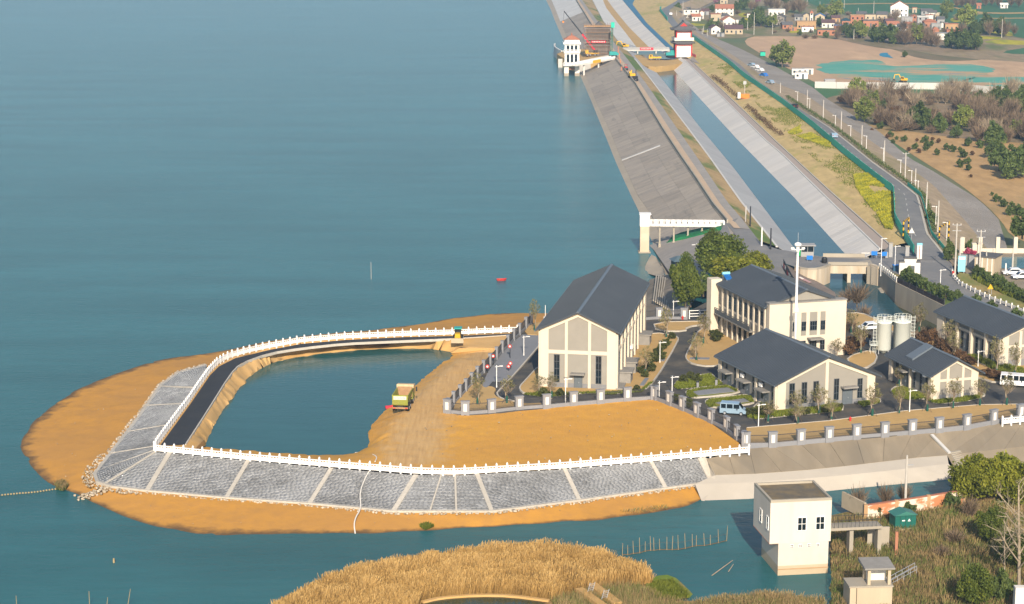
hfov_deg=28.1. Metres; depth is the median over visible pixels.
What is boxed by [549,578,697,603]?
reeds
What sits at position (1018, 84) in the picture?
bare tree
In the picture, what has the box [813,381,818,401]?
window
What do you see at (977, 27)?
evergreen tree
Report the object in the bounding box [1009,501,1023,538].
bare tree
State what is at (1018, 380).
white minibus
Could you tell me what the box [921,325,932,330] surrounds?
bare thicket
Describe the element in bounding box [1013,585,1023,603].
wall stub
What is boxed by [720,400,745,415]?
silver van
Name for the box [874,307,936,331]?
river water
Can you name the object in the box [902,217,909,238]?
height gantry
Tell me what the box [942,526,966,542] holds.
bare thicket
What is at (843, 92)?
bare tree
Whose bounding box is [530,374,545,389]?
young street tree
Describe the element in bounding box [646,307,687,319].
pillared fence
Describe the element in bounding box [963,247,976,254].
magenta blossom tree
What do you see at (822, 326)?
window
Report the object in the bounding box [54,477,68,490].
shore weeds
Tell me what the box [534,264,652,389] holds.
pump hall
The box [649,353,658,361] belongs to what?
clipped bush
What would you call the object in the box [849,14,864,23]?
village house
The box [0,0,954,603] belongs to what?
lake water
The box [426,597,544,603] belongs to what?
dark pool
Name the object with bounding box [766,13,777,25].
spring tree
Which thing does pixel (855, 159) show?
green sheet fence
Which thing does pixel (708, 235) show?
camphor tree
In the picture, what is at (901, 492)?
bare tree
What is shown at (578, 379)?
door
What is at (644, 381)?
paved pad
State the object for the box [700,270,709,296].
evergreen tree
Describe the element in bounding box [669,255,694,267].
kiosk
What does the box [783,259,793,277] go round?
black banner fence
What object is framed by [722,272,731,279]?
solar water heater
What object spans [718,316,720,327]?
window
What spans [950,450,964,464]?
stone steps
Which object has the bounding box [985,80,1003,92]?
bare tree
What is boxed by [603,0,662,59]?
canal bed
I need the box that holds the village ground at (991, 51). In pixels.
[686,0,1023,61]
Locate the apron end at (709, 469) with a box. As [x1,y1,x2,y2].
[694,458,714,500]
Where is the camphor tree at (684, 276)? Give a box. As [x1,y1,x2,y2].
[669,251,702,307]
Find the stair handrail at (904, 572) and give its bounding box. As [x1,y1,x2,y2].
[891,563,916,582]
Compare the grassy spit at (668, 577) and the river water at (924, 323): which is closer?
the grassy spit at (668, 577)
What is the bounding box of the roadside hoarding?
[961,253,974,266]
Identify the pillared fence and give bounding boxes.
[442,385,658,415]
[446,313,532,406]
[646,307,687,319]
[653,386,747,448]
[741,403,1023,448]
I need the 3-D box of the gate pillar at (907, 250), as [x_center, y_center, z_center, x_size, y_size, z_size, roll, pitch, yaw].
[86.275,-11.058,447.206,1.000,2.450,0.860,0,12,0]
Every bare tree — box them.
[717,22,725,29]
[747,0,755,10]
[766,0,774,8]
[772,0,781,8]
[781,0,791,13]
[790,0,798,11]
[794,0,805,11]
[833,29,841,37]
[835,23,844,34]
[837,290,850,302]
[838,84,857,104]
[842,90,865,107]
[845,281,874,306]
[846,321,857,331]
[846,481,870,501]
[847,85,865,95]
[854,301,872,313]
[864,78,878,93]
[864,86,881,96]
[864,95,882,106]
[871,105,887,121]
[876,79,892,91]
[876,483,896,501]
[878,76,896,89]
[880,91,897,105]
[881,109,898,124]
[885,86,898,94]
[885,100,897,108]
[889,11,897,19]
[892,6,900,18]
[893,28,903,43]
[894,79,913,98]
[895,102,909,120]
[895,105,906,120]
[895,480,912,498]
[898,18,908,28]
[899,25,913,44]
[901,92,911,104]
[901,110,916,129]
[904,25,917,43]
[904,87,926,105]
[913,23,929,43]
[922,87,934,99]
[922,105,939,127]
[923,25,934,43]
[925,31,935,45]
[930,32,943,46]
[933,86,943,101]
[934,79,952,96]
[940,86,952,103]
[941,106,955,123]
[943,76,957,85]
[943,88,956,99]
[950,92,961,99]
[951,78,965,92]
[952,89,972,109]
[953,0,960,5]
[956,20,967,31]
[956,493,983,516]
[959,79,972,92]
[962,92,987,108]
[963,78,975,92]
[963,101,980,111]
[966,113,983,129]
[968,89,990,101]
[969,93,987,106]
[969,102,986,117]
[969,124,985,139]
[970,123,987,140]
[981,102,1006,120]
[981,117,996,129]
[982,92,1001,111]
[983,19,996,35]
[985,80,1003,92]
[985,477,1023,584]
[988,114,1007,125]
[991,525,1017,569]
[992,106,1010,121]
[997,17,1013,36]
[1000,95,1023,114]
[1002,71,1017,93]
[1002,124,1014,133]
[1003,126,1017,142]
[1007,107,1023,121]
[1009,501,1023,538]
[1011,25,1018,34]
[1012,76,1021,91]
[1012,117,1023,138]
[1014,0,1022,5]
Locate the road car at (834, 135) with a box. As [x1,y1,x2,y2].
[830,133,837,137]
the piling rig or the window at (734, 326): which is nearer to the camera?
the window at (734, 326)
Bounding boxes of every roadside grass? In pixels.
[894,273,954,304]
[957,272,1023,307]
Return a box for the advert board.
[916,243,922,258]
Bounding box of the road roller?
[451,326,463,342]
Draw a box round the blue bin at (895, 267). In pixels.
[892,264,898,270]
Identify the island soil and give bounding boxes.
[197,344,744,474]
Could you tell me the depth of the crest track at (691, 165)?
617.58 m
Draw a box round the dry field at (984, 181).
[870,125,1023,240]
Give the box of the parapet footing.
[576,1,728,222]
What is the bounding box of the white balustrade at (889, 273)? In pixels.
[879,263,897,281]
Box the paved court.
[482,334,538,386]
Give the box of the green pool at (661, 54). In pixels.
[634,51,670,58]
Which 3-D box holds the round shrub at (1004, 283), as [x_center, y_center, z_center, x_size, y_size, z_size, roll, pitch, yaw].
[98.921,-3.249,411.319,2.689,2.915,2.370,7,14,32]
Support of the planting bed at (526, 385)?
on the campus asphalt
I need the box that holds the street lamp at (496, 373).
[495,364,502,387]
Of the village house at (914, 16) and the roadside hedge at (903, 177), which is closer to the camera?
the roadside hedge at (903, 177)
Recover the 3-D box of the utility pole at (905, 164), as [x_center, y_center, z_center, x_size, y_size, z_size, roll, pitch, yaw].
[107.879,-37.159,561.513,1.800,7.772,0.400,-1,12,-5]
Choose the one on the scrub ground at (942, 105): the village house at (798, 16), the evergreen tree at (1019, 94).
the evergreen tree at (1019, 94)
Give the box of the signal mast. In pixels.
[791,242,804,338]
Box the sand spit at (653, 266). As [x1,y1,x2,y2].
[645,255,664,275]
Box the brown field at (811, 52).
[745,36,1023,87]
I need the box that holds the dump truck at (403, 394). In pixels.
[392,383,416,410]
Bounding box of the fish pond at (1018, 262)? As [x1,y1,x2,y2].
[1001,257,1023,268]
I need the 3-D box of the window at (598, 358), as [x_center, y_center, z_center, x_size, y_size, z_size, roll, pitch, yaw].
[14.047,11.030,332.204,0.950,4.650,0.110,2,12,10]
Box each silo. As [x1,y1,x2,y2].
[869,314,891,353]
[891,313,915,348]
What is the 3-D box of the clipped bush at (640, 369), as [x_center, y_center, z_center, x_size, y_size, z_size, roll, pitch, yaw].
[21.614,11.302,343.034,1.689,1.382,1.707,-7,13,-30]
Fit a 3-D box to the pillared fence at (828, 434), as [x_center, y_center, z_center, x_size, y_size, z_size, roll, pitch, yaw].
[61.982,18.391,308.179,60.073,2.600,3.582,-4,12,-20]
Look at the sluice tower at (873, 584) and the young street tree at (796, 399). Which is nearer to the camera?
the sluice tower at (873, 584)
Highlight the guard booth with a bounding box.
[800,243,815,256]
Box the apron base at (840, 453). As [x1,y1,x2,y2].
[707,422,1023,474]
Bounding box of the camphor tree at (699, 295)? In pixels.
[686,268,704,306]
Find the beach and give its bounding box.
[20,313,700,534]
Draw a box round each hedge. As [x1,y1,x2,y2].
[524,380,653,396]
[674,373,722,388]
[686,384,736,397]
[705,394,753,406]
[709,74,739,98]
[743,104,784,135]
[747,402,841,418]
[785,95,936,231]
[858,398,879,406]
[891,386,982,402]
[962,353,1023,372]
[971,272,1023,301]
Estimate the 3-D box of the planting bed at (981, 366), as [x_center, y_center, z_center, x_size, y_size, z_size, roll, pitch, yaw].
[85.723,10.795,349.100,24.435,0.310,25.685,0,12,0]
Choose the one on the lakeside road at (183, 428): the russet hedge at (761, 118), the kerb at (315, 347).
the kerb at (315, 347)
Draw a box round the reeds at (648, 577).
[598,549,656,584]
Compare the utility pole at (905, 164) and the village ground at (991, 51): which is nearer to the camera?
the utility pole at (905, 164)
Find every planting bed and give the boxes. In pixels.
[454,382,541,410]
[519,332,678,396]
[525,322,539,334]
[653,321,703,331]
[685,328,737,366]
[685,385,739,397]
[705,394,754,407]
[746,404,1015,442]
[747,401,843,418]
[846,312,933,346]
[847,350,877,367]
[891,384,984,403]
[939,348,1023,382]
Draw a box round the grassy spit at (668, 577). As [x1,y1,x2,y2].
[646,575,692,598]
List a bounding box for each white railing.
[153,357,217,450]
[154,442,749,475]
[217,325,517,363]
[1001,414,1023,426]
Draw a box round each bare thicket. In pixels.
[887,118,907,130]
[904,121,919,129]
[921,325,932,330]
[924,123,938,132]
[925,98,937,104]
[929,106,940,113]
[931,542,954,556]
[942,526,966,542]
[998,116,1008,125]
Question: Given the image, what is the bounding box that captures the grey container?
[824,79,835,81]
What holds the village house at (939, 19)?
on the village ground at (991, 51)
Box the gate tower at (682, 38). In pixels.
[670,20,695,56]
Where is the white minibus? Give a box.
[1000,372,1023,386]
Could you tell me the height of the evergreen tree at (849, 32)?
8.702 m
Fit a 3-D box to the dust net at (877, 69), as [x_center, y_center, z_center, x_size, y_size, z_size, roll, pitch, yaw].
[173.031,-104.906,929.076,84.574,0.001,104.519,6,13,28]
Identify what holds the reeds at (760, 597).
on the reed bank at (550, 602)
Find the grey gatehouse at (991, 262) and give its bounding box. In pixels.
[974,251,1002,274]
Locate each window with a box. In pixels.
[554,354,559,381]
[595,356,601,383]
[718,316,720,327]
[723,292,726,306]
[723,319,725,330]
[728,322,730,333]
[729,295,731,308]
[733,324,735,336]
[734,297,736,311]
[734,367,735,384]
[738,327,740,338]
[739,300,741,314]
[744,302,746,316]
[749,305,752,319]
[752,376,754,393]
[755,308,757,322]
[759,508,761,522]
[760,310,763,325]
[766,515,768,530]
[771,386,773,403]
[789,383,794,404]
[797,517,806,530]
[801,321,805,330]
[801,382,806,403]
[809,340,816,346]
[810,321,816,330]
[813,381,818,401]
[815,516,824,529]
[820,320,824,329]
[820,339,824,349]
[833,378,838,399]
[857,378,862,397]
[913,372,915,386]
[919,374,922,390]
[960,331,963,347]
[967,333,968,349]
[975,336,978,354]
[988,342,991,359]
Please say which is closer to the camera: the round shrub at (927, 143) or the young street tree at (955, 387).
the young street tree at (955, 387)
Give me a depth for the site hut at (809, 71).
910.45 m
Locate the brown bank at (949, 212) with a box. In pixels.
[669,0,985,265]
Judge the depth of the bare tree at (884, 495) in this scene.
279.29 m
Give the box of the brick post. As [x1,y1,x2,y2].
[894,531,897,554]
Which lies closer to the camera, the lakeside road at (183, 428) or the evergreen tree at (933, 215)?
the lakeside road at (183, 428)
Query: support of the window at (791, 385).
in the workshop building at (769, 365)
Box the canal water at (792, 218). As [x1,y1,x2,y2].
[657,70,904,315]
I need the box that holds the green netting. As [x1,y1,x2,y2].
[667,223,722,242]
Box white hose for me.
[354,470,369,533]
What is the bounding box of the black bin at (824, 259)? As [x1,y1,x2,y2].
[821,257,826,262]
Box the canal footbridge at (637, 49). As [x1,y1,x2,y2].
[623,47,668,53]
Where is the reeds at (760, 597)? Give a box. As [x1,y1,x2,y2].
[692,588,827,603]
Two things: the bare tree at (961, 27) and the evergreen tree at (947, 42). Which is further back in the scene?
the bare tree at (961, 27)
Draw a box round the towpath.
[685,59,887,248]
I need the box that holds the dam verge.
[582,0,774,245]
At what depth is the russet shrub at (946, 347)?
355.79 m
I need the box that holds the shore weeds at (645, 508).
[623,505,666,511]
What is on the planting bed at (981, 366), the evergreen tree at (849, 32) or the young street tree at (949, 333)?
the young street tree at (949, 333)
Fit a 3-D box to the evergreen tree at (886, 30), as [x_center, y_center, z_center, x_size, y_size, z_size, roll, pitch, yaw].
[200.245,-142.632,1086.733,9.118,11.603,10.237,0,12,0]
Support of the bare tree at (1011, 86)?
on the farmland
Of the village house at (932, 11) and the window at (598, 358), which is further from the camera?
the village house at (932, 11)
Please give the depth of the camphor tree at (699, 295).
396.95 m
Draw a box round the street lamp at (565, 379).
[564,377,571,402]
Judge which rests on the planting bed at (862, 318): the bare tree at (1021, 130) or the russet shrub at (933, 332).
the russet shrub at (933, 332)
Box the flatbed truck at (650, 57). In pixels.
[648,54,660,59]
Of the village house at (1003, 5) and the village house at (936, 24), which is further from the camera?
the village house at (1003, 5)
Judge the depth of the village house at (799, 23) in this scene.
1190.97 m
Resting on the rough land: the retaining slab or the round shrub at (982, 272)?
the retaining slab
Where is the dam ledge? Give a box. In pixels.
[546,0,668,274]
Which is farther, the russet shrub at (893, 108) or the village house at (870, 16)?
the village house at (870, 16)
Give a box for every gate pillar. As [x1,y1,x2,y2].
[888,242,892,256]
[905,245,909,255]
[971,243,976,254]
[977,243,982,253]
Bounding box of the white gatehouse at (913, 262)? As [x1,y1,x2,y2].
[898,256,920,273]
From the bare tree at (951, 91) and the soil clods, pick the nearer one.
the soil clods
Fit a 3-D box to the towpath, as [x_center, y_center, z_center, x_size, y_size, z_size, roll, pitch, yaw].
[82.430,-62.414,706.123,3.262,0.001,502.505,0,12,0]
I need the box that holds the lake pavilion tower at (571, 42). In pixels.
[562,33,580,75]
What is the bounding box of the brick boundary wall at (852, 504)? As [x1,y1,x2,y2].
[841,490,965,517]
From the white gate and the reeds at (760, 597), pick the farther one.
the white gate
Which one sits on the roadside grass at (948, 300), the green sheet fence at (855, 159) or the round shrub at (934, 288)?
the round shrub at (934, 288)
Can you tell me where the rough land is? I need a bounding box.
[829,492,1023,603]
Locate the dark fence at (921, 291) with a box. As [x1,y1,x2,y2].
[897,278,944,304]
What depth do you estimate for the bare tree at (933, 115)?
710.08 m
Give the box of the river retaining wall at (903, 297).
[866,265,943,324]
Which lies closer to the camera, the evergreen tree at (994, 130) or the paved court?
the paved court
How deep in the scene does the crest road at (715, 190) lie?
626.92 m
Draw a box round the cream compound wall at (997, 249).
[960,237,1023,252]
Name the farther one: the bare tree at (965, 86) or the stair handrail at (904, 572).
the bare tree at (965, 86)
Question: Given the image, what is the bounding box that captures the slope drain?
[930,434,950,453]
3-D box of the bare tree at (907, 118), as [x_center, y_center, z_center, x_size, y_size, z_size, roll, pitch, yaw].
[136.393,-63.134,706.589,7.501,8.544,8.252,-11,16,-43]
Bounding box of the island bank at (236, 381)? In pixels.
[157,333,507,451]
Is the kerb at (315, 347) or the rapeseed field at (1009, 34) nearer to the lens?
the kerb at (315, 347)
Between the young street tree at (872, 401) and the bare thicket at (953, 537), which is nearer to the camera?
the bare thicket at (953, 537)
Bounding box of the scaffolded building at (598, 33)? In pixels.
[584,21,612,56]
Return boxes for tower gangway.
[572,56,614,74]
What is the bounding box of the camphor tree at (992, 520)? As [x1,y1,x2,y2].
[974,505,1007,542]
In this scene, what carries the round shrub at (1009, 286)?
on the roadside grass at (965, 278)
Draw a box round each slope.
[93,364,709,512]
[552,0,734,240]
[608,0,880,256]
[633,0,906,245]
[646,275,689,316]
[786,264,849,310]
[947,447,1023,466]
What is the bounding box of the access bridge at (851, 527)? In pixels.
[831,514,881,559]
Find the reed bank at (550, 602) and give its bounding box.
[419,580,785,603]
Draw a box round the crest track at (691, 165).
[577,0,739,227]
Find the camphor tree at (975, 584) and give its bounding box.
[955,562,993,603]
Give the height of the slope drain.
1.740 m
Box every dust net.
[816,60,994,82]
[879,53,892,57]
[965,76,1023,86]
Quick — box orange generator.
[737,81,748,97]
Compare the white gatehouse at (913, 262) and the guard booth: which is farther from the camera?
the guard booth
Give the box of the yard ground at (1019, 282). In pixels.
[951,253,1023,288]
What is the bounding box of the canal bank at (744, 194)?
[592,0,795,251]
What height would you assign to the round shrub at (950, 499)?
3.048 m
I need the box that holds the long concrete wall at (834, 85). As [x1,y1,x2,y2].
[815,81,1002,92]
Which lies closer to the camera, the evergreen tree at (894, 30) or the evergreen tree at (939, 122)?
the evergreen tree at (939, 122)
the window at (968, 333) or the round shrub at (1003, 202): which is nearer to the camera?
the window at (968, 333)
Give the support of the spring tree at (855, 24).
on the scrub ground at (912, 46)
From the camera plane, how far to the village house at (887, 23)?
1186.83 m
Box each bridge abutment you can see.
[794,264,830,284]
[870,264,878,285]
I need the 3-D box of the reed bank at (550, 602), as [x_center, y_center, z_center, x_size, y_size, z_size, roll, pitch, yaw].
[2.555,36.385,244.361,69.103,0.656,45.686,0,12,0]
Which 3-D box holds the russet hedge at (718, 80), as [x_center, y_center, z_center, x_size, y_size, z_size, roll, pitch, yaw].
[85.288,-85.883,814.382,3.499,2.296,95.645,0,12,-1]
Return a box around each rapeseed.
[788,124,830,146]
[853,172,895,229]
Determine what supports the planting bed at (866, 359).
on the campus asphalt
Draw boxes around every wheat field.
[806,0,1023,37]
[1003,48,1023,53]
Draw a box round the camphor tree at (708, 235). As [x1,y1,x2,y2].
[695,227,719,273]
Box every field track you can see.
[826,3,959,4]
[954,7,1023,13]
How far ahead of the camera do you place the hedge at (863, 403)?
322.90 m
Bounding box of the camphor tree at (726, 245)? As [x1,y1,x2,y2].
[694,232,749,275]
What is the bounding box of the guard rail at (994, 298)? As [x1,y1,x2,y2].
[951,268,1023,310]
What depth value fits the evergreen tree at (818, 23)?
1210.16 m
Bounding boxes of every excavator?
[616,41,628,46]
[628,70,634,77]
[665,50,676,57]
[893,74,907,81]
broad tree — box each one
[708,255,766,277]
[737,250,773,269]
[947,452,1005,501]
[984,450,1023,503]
[1007,461,1023,498]
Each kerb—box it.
[185,335,505,444]
[496,345,538,401]
[689,58,888,243]
[747,404,996,427]
[810,115,943,255]
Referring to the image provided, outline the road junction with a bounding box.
[720,217,1023,316]
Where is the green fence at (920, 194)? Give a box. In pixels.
[907,182,944,247]
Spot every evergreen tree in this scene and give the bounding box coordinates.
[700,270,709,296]
[705,18,715,28]
[734,1,740,10]
[738,0,749,9]
[738,17,747,27]
[748,6,761,24]
[748,18,754,27]
[753,10,766,26]
[815,16,821,26]
[822,31,828,37]
[839,22,848,34]
[845,23,856,37]
[868,24,877,41]
[872,26,884,41]
[878,98,886,107]
[881,23,891,42]
[887,24,899,43]
[909,100,931,129]
[924,210,937,221]
[931,112,948,132]
[939,10,948,18]
[943,28,956,47]
[943,238,957,260]
[949,123,962,138]
[950,28,961,48]
[955,28,970,49]
[964,238,972,247]
[965,30,983,49]
[967,19,977,30]
[971,90,988,98]
[972,23,982,33]
[978,12,993,33]
[983,135,1004,155]
[984,120,1008,144]
[987,85,1004,107]
[987,144,1008,170]
[991,16,1007,35]
[992,567,1016,601]
[999,151,1023,178]
[1000,85,1011,100]
[1006,144,1014,150]
[1007,87,1023,113]
[1009,142,1023,177]
[1009,208,1023,238]
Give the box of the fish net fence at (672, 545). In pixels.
[622,526,727,554]
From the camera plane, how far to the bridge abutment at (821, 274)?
433.02 m
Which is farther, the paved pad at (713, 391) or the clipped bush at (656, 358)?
the clipped bush at (656, 358)
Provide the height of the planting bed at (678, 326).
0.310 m
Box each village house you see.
[683,9,698,17]
[691,14,700,20]
[701,8,708,14]
[708,24,719,33]
[709,13,720,20]
[715,4,733,15]
[716,32,724,36]
[719,15,734,24]
[720,0,727,3]
[724,25,742,33]
[768,9,785,15]
[777,13,786,20]
[780,21,792,28]
[794,14,803,20]
[796,20,816,28]
[801,26,813,31]
[803,12,809,19]
[815,13,824,20]
[817,29,834,34]
[821,19,834,27]
[830,15,840,21]
[841,18,850,24]
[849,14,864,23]
[855,11,866,13]
[861,19,878,26]
[864,14,875,19]
[876,11,887,18]
[883,18,893,23]
[885,21,899,26]
[890,0,907,16]
[901,16,912,21]
[910,14,916,22]
[911,7,916,12]
[916,16,928,22]
[920,8,932,14]
[922,19,936,27]
[928,10,936,13]
[931,23,941,29]
[931,27,938,33]
[935,16,944,22]
[936,32,948,39]
[943,23,958,28]
[975,3,981,8]
[999,3,1008,7]
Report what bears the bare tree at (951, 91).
on the scrub ground at (942, 105)
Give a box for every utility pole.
[761,227,762,245]
[770,228,771,248]
[903,153,908,178]
[904,455,912,497]
[926,182,927,210]
[937,201,939,231]
[952,224,959,274]
[977,230,985,266]
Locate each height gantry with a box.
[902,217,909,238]
[938,221,949,243]
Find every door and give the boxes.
[574,376,581,387]
[728,374,730,385]
[746,383,748,394]
[764,393,767,402]
[843,389,851,403]
[903,373,908,387]
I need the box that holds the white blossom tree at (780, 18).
[776,16,783,24]
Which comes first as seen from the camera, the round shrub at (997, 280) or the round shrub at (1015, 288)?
the round shrub at (1015, 288)
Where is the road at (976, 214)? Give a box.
[679,1,1006,247]
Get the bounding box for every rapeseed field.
[981,36,1002,38]
[984,40,1023,44]
[992,31,1012,35]
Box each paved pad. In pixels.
[639,378,648,385]
[690,357,709,359]
[693,387,734,394]
[716,398,748,403]
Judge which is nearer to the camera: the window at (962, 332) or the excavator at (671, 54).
the window at (962, 332)
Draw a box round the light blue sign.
[958,256,965,272]
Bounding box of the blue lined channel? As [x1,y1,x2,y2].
[623,0,672,48]
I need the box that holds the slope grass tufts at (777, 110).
[711,63,881,225]
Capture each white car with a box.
[856,321,876,330]
[1002,267,1023,275]
[1010,271,1023,278]
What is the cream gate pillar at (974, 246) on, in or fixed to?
on the yard ground at (1019, 282)
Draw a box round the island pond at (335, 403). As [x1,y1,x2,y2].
[195,348,452,454]
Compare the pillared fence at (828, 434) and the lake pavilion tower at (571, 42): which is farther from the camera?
the lake pavilion tower at (571, 42)
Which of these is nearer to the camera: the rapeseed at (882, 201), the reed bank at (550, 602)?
the reed bank at (550, 602)
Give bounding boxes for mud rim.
[421,594,549,603]
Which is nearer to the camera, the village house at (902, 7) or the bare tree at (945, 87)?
the bare tree at (945, 87)
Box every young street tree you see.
[469,371,485,402]
[499,375,514,403]
[529,299,539,329]
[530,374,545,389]
[544,372,558,398]
[637,344,654,373]
[658,307,672,336]
[687,333,703,359]
[697,311,711,342]
[759,400,778,422]
[789,390,806,410]
[789,402,806,423]
[809,383,828,413]
[823,398,837,419]
[831,337,843,355]
[846,307,858,332]
[851,322,870,352]
[865,382,882,415]
[891,366,905,385]
[893,384,906,412]
[912,302,927,331]
[922,378,936,410]
[942,319,958,342]
[945,377,963,407]
[947,333,961,351]
[973,376,989,405]
[986,335,1008,369]
[1000,372,1015,404]
[1009,341,1022,372]
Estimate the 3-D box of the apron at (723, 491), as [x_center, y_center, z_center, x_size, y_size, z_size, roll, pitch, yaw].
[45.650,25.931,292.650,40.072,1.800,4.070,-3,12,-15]
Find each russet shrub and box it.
[836,95,847,103]
[842,342,855,355]
[846,335,866,347]
[854,329,871,338]
[873,116,884,124]
[889,105,902,112]
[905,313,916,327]
[915,330,931,342]
[928,327,937,341]
[928,337,943,348]
[941,342,958,353]
[951,349,965,356]
[957,352,970,361]
[962,356,976,363]
[979,367,996,378]
[987,369,999,376]
[990,371,1007,378]
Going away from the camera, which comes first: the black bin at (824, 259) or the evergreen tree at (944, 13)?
the black bin at (824, 259)
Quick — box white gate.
[689,310,706,318]
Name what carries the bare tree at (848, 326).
on the campus asphalt
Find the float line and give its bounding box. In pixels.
[0,488,55,495]
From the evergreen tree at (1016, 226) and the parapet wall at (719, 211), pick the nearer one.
the evergreen tree at (1016, 226)
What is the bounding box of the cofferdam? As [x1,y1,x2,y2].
[634,55,687,71]
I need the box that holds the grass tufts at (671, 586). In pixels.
[646,577,690,599]
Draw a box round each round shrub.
[876,121,883,128]
[900,135,907,141]
[900,266,911,278]
[903,269,920,282]
[904,501,916,510]
[909,273,923,285]
[911,142,918,148]
[914,275,924,287]
[920,277,932,289]
[921,135,928,141]
[923,140,931,147]
[928,283,939,295]
[934,148,939,154]
[938,285,954,299]
[943,143,950,149]
[943,492,961,508]
[948,289,963,300]
[949,144,956,151]
[956,158,963,167]
[959,148,967,157]
[963,156,970,163]
[964,137,972,145]
[965,163,971,170]
[971,293,982,300]
[972,264,984,274]
[975,139,983,147]
[976,268,990,277]
[986,272,998,282]
[986,299,998,306]
[990,274,1004,285]
[992,194,1002,201]
[999,279,1009,287]
[1000,198,1008,206]
[1003,281,1014,291]
[1005,205,1015,215]
[1010,284,1020,292]
[1011,307,1023,315]
[1013,203,1023,214]
[1018,291,1023,299]
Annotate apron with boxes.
[650,230,724,316]
[695,464,951,500]
[696,455,947,483]
[871,246,914,257]
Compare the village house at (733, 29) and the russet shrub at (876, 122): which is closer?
the russet shrub at (876, 122)
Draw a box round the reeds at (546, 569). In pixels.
[271,537,649,603]
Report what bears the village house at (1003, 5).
on the wheat field at (1017, 20)
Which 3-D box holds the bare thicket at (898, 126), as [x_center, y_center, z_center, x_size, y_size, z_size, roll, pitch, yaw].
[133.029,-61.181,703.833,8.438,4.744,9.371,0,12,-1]
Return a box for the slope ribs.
[653,274,670,309]
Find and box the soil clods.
[388,369,710,458]
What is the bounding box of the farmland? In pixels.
[717,0,1023,280]
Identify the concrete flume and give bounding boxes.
[575,583,621,603]
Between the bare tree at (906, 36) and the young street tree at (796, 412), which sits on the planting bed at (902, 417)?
the young street tree at (796, 412)
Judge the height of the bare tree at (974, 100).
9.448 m
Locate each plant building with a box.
[884,337,984,399]
[933,295,1023,365]
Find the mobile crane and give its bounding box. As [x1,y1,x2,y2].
[562,11,598,55]
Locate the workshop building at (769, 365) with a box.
[714,328,881,409]
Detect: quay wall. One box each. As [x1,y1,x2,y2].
[554,43,562,67]
[579,55,608,72]
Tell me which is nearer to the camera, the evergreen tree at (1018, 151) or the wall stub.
the wall stub
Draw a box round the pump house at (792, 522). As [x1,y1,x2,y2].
[753,480,831,575]
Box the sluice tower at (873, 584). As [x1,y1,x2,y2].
[843,557,894,603]
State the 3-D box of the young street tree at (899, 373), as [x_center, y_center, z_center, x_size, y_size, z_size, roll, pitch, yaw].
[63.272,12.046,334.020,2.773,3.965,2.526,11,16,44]
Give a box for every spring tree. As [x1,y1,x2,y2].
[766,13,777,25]
[768,45,783,65]
[771,39,795,67]
[817,4,827,13]
[826,0,844,15]
[847,77,866,91]
[850,20,861,34]
[853,96,876,121]
[855,22,868,38]
[866,89,880,103]
[909,23,923,43]
[940,0,953,14]
[951,103,974,129]
[955,3,977,27]
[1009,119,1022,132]
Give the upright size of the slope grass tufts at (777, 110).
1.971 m
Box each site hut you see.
[791,68,804,74]
[794,71,807,78]
[804,68,813,74]
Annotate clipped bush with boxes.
[538,387,547,395]
[555,388,564,395]
[633,384,640,391]
[637,366,646,373]
[640,370,648,376]
[646,363,656,370]
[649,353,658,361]
[651,348,660,354]
[658,340,668,348]
[658,351,666,359]
[662,338,671,344]
[668,332,676,338]
[673,394,679,402]
[678,374,687,381]
[686,371,694,377]
[686,398,692,407]
[691,373,702,380]
[711,331,723,341]
[745,407,753,415]
[751,406,763,415]
[802,406,810,413]
[820,405,828,412]
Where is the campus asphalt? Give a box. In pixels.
[452,302,1023,443]
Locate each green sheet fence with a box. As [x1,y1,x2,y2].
[660,7,667,20]
[692,35,914,253]
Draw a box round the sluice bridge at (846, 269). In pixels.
[821,253,871,282]
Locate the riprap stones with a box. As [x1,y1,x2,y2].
[74,364,695,514]
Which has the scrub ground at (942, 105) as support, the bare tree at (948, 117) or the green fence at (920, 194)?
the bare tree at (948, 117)
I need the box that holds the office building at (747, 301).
[706,264,847,354]
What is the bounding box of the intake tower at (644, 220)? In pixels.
[638,212,650,252]
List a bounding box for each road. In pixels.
[161,333,510,444]
[579,0,749,228]
[661,0,945,259]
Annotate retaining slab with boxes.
[867,526,889,546]
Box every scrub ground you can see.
[827,93,1023,142]
[832,33,985,51]
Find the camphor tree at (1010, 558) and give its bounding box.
[998,528,1023,567]
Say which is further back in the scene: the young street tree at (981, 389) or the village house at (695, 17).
the village house at (695, 17)
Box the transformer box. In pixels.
[888,506,917,529]
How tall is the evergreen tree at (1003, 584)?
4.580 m
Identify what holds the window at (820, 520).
in the pump house at (792, 522)
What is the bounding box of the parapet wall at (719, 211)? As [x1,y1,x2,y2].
[576,0,727,222]
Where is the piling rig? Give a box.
[609,22,618,56]
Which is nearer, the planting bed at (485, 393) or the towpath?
the planting bed at (485, 393)
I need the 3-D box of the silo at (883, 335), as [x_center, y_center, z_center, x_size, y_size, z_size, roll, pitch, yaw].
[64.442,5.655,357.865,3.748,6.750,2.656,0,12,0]
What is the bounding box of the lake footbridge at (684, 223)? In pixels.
[650,219,724,247]
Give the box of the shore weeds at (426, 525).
[419,521,433,529]
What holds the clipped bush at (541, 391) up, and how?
on the planting bed at (526, 385)

